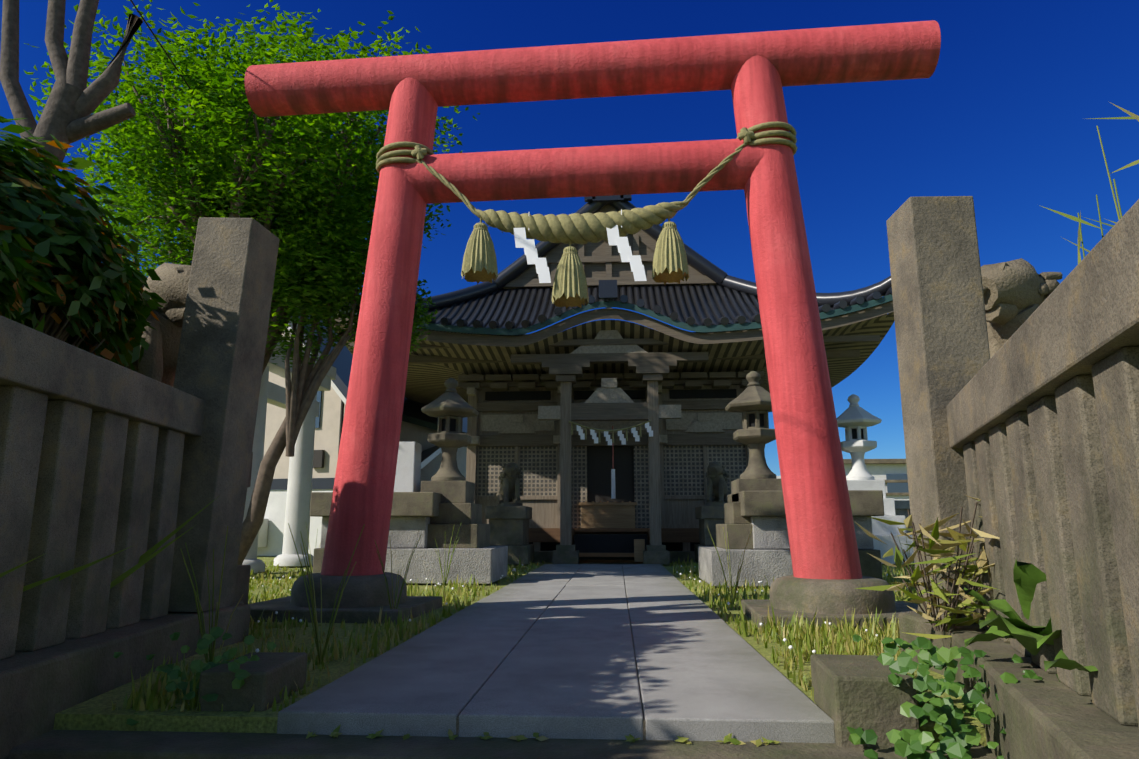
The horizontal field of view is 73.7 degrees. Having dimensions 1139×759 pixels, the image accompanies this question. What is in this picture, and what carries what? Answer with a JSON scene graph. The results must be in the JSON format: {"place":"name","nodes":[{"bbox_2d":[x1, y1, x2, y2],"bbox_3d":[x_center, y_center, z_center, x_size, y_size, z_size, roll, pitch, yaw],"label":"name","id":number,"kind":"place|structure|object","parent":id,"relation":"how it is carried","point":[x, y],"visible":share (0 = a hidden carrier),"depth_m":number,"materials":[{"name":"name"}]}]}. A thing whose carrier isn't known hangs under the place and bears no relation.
{"place":"outdoors","nodes":[
{"label":"outdoors","id":0,"kind":"place"},
{"bbox_2d":[0,201,63,332],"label":"shrub leaves","id":1,"kind":"object","parent":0,"point":[14,284],"visible":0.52,"depth_m":3.05,"materials":[{"name":"green plant"}]},
{"bbox_2d":[36,304,126,367],"bbox_3d":[-3.650,0.109,4.205,2.183,2.021,2.324,-1,-11,3],"label":"shrub","id":2,"kind":"object","parent":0,"point":[84,341],"depth_m":4.34,"materials":[{"name":"green plant"}]},
{"bbox_2d":[0,116,166,371],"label":"shrub leaves","id":3,"kind":"object","parent":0,"point":[103,284],"depth_m":3.50,"materials":[{"name":"green plant"}]},
{"bbox_2d":[109,263,190,386],"bbox_3d":[-2.633,-0.149,4.758,1.014,1.114,0.841,-1,-11,3],"label":"guardian lion statue","id":4,"kind":"object","parent":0,"point":[158,361],"visible":0.27,"depth_m":4.52,"materials":[{"name":"stone"}]},
{"bbox_2d":[130,0,229,146],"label":"utility wire","id":5,"kind":"object","parent":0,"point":[164,50],"visible":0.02,"depth_m":7.20,"materials":[{"name":"black rubber"}]},
{"bbox_2d":[24,0,479,374],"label":"tree","id":6,"kind":"object","parent":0,"point":[147,156],"depth_m":8.43,"materials":[{"name":"green plant"}]},
{"bbox_2d":[237,189,437,564],"bbox_3d":[-2.982,0.070,9.219,2.445,4.648,2.448,-1,-11,3],"label":"tree","id":7,"kind":"object","parent":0,"point":[300,284],"depth_m":9.08,"materials":[{"name":"green plant"}]},
{"bbox_2d":[53,556,986,745],"bbox_3d":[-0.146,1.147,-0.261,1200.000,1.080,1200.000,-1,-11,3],"label":"ground","id":8,"kind":"structure","parent":0,"point":[96,713],"depth_m":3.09,"materials":[{"name":"green plant"}]},
{"bbox_2d":[0,0,142,176],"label":"bare tree","id":9,"kind":"object","parent":8,"relation":"on","point":[73,103],"visible":0.81,"depth_m":4.69,"materials":[{"name":"grey plant"}]},
{"bbox_2d":[0,601,250,758],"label":"fence base","id":10,"kind":"object","parent":8,"relation":"on","point":[40,689],"visible":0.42,"depth_m":2.82,"materials":[{"name":"grey stone"}]},
{"bbox_2d":[0,217,278,659],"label":"fence","id":11,"kind":"object","parent":10,"relation":"on","point":[100,457],"visible":0.98,"depth_m":3.42,"materials":[{"name":"stone"}]},
{"bbox_2d":[233,452,252,603],"bbox_3d":[-2.569,0.929,4.520,0.860,1.100,1.160,-1,-11,3],"label":"big komainu pedestal","id":12,"kind":"object","parent":8,"relation":"on","point":[242,581],"visible":0.1,"depth_m":4.92,"materials":[{"name":"grey stone"}]},
{"bbox_2d":[242,340,335,572],"bbox_3d":[-4.234,1.089,11.017,0.600,3.220,3.250,-1,-11,3],"label":"white torii","id":13,"kind":"object","parent":8,"relation":"on","point":[298,499],"visible":0.33,"depth_m":11.48,"materials":[{"name":"concrete"}]},
{"bbox_2d":[257,306,466,555],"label":"neighbour houses","id":14,"kind":"structure","parent":8,"relation":"on","point":[418,425],"depth_m":15.33,"materials":[{"name":"white paint"}]},
{"bbox_2d":[310,442,440,584],"bbox_3d":[-2.109,1.517,8.775,1.360,1.580,1.160,-1,-11,3],"label":"pedestal","id":15,"kind":"object","parent":8,"relation":"on","point":[414,509],"visible":0.46,"depth_m":8.25,"materials":[{"name":"stone"}]},
{"bbox_2d":[384,378,507,583],"bbox_3d":[-1.408,1.126,8.847,1.240,2.335,1.240,-1,-11,3],"label":"lantern","id":16,"kind":"object","parent":8,"relation":"on","point":[475,554],"visible":0.96,"depth_m":8.42,"materials":[{"name":"stone"}]},
{"bbox_2d":[7,652,995,758],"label":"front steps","id":17,"kind":"structure","parent":8,"relation":"on","point":[857,691],"depth_m":2.40,"materials":[{"name":"stone"}]},
{"bbox_2d":[485,506,533,564],"bbox_3d":[-0.981,2.530,12.377,0.710,0.900,0.960,-1,-11,3],"label":"statue pedestal","id":18,"kind":"object","parent":8,"relation":"on","point":[509,526],"visible":0.77,"depth_m":12.00,"materials":[{"name":"grey stone"}]},
{"bbox_2d":[496,462,521,505],"bbox_3d":[-0.990,1.744,12.565,0.484,0.723,0.710,-1,-11,3],"label":"guardian statue","id":19,"kind":"object","parent":18,"relation":"on","point":[509,477],"visible":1,"depth_m":12.39,"materials":[{"name":"stone"}]},
{"bbox_2d":[0,101,1138,758],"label":"weeds","id":20,"kind":"object","parent":8,"relation":"on","point":[946,713],"visible":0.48,"depth_m":2.64,"materials":[{"name":"green plant"}]},
{"bbox_2d":[253,564,896,658],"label":"clover flowers","id":21,"kind":"object","parent":8,"relation":"on","point":[790,647],"visible":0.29,"depth_m":5.23,"materials":[{"name":"white plant"}]},
{"bbox_2d":[248,572,918,630],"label":"torii base stones","id":22,"kind":"object","parent":8,"relation":"on","point":[364,598],"visible":0.79,"depth_m":5.02,"materials":[{"name":"grey stone"}]},
{"bbox_2d":[244,20,940,578],"bbox_3d":[0.072,-0.559,5.753,5.453,4.324,0.656,-1,-11,3],"label":"torii","id":23,"kind":"object","parent":8,"relation":"on","point":[754,72],"visible":0.98,"depth_m":5.75,"materials":[{"name":"paint"}]},
{"bbox_2d":[376,121,796,244],"bbox_3d":[0.091,-1.409,5.895,3.305,0.908,0.637,-1,-11,3],"label":"shimenawa rope","id":24,"kind":"object","parent":23,"relation":"attached to","point":[582,229],"visible":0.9,"depth_m":5.61,"materials":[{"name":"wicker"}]},
{"bbox_2d":[461,218,689,308],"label":"rope tassels","id":25,"kind":"object","parent":24,"relation":"hanging from","point":[570,287],"visible":1,"depth_m":5.53,"materials":[{"name":"beige fabric"}]},
{"bbox_2d":[514,209,646,282],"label":"paper streamers","id":26,"kind":"object","parent":24,"relation":"attached to","point":[614,239],"visible":0.94,"depth_m":5.49,"materials":[{"name":"white paper"}]},
{"bbox_2d":[348,330,879,563],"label":"shrine hall","id":27,"kind":"structure","parent":8,"relation":"on","point":[589,500],"depth_m":13.48,"materials":[{"name":"brown wood"}]},
{"bbox_2d":[569,420,652,444],"bbox_3d":[0.672,0.870,12.418,1.385,0.413,0.038,-1,-11,3],"label":"porch shimenawa","id":28,"kind":"object","parent":27,"relation":"attached to","point":[583,436],"visible":0.98,"depth_m":12.40,"materials":[{"name":"paper"}]},
{"bbox_2d":[330,203,894,404],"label":"roof","id":29,"kind":"structure","parent":27,"relation":"on","point":[600,260],"depth_m":12.90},
{"bbox_2d":[340,195,892,374],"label":"shrine roof tiles","id":30,"kind":"object","parent":27,"relation":"on","point":[727,299],"visible":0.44,"depth_m":14.21,"materials":[{"name":"grey tile"}]},
{"bbox_2d":[694,506,724,562],"bbox_3d":[2.418,2.510,12.274,0.710,0.900,0.960,-1,-11,3],"label":"statue pedestal","id":31,"kind":"object","parent":8,"relation":"on","point":[710,517],"visible":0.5,"depth_m":11.92,"materials":[{"name":"grey stone"}]},
{"bbox_2d":[705,461,730,505],"bbox_3d":[2.435,1.720,12.467,0.485,0.731,0.706,-1,-11,3],"label":"guardian statue","id":32,"kind":"object","parent":31,"relation":"on","point":[716,474],"visible":1,"depth_m":12.29,"materials":[{"name":"stone"}]},
{"bbox_2d":[698,371,792,586],"bbox_3d":[2.094,1.048,8.442,1.240,2.335,1.240,-1,-11,3],"label":"lantern","id":33,"kind":"object","parent":8,"relation":"on","point":[751,403],"visible":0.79,"depth_m":8.16,"materials":[{"name":"stone"}]},
{"bbox_2d":[727,490,883,587],"bbox_3d":[2.545,1.439,8.370,1.420,1.580,1.160,-1,-11,3],"label":"pedestal","id":34,"kind":"object","parent":8,"relation":"on","point":[765,510],"visible":0.25,"depth_m":7.84,"materials":[{"name":"stone"}]},
{"bbox_2d":[776,459,911,532],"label":"building","id":35,"kind":"structure","parent":8,"relation":"on","point":[892,473],"depth_m":32.83,"materials":[{"name":"paint"}]},
{"bbox_2d":[836,394,914,563],"bbox_3d":[4.956,1.655,12.994,1.513,2.849,1.513,-1,-11,3],"label":"lantern","id":36,"kind":"object","parent":8,"relation":"on","point":[854,420],"visible":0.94,"depth_m":12.78,"materials":[{"name":"white stone"}]},
{"bbox_2d":[898,613,1138,758],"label":"fence base","id":37,"kind":"object","parent":8,"relation":"on","point":[1049,716],"visible":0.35,"depth_m":1.94,"materials":[{"name":"grey stone"}]},
{"bbox_2d":[886,196,1138,726],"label":"fence","id":38,"kind":"object","parent":37,"relation":"on","point":[1027,434],"visible":0.81,"depth_m":2.11,"materials":[{"name":"stone"}]},
{"bbox_2d":[277,564,834,742],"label":"path paving","id":39,"kind":"structure","parent":0,"point":[613,651],"depth_m":3.13,"materials":[{"name":"stone"}]},
{"bbox_2d":[0,0,1138,475],"label":"sky","id":40,"kind":"structure","parent":0,"point":[1001,120],"materials":[{"name":"blue"}]},
{"bbox_2d":[981,258,1062,358],"bbox_3d":[2.808,-0.160,4.527,0.968,1.055,0.796,-1,-11,3],"label":"guardian lion statue","id":41,"kind":"object","parent":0,"point":[1017,292],"visible":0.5,"depth_m":4.35,"materials":[{"name":"stone"}]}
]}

